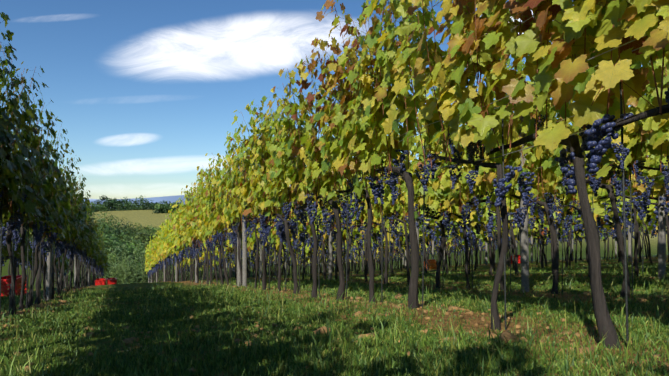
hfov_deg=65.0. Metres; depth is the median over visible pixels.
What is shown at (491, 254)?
vine trunks
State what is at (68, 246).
grape clusters
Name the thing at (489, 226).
grape clusters
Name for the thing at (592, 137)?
grape clusters
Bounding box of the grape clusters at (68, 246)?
[29,182,668,261]
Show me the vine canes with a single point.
(447, 150)
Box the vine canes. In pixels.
[0,0,668,251]
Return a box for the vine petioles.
[0,0,668,216]
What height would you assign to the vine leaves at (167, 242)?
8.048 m
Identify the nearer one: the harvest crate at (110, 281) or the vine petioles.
the vine petioles
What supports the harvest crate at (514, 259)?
on the ground at (144, 217)
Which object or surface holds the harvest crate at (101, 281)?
on the ground at (144, 217)
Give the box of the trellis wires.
[0,1,667,255]
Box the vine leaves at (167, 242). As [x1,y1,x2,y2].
[0,125,668,273]
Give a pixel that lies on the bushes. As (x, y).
(120, 273)
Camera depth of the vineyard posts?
8.75 m
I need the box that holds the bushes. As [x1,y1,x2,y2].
[72,243,251,283]
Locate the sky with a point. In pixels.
(141, 91)
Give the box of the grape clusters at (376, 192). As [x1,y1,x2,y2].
[0,114,668,250]
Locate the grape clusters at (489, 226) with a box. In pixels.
[2,199,668,277]
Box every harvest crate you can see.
[1,275,26,296]
[95,278,105,284]
[107,278,116,284]
[426,259,436,269]
[511,255,519,263]
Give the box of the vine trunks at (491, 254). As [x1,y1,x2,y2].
[3,203,668,289]
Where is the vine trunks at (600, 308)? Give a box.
[0,104,668,348]
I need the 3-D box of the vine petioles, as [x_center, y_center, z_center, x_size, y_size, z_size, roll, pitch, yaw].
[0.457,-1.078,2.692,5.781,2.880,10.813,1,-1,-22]
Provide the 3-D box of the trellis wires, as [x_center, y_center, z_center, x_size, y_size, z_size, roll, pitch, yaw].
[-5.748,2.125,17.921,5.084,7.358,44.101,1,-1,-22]
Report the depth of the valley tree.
65.06 m
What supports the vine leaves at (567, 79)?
attached to the vine trunks at (491, 254)
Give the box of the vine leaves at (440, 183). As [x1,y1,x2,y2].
[2,58,668,255]
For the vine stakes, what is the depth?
5.61 m
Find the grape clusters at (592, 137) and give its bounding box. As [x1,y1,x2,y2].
[555,87,668,193]
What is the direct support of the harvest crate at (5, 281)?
on the ground at (144, 217)
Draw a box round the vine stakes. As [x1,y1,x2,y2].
[0,81,643,346]
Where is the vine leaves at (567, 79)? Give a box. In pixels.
[0,0,668,230]
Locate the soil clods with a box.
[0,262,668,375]
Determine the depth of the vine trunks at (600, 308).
4.81 m
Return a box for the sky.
[0,0,641,198]
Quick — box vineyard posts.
[45,79,665,299]
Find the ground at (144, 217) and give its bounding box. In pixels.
[0,208,668,375]
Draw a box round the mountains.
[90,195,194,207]
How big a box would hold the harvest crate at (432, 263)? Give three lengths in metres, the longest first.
0.550 x 0.390 x 0.300 m
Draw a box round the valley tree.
[32,195,233,286]

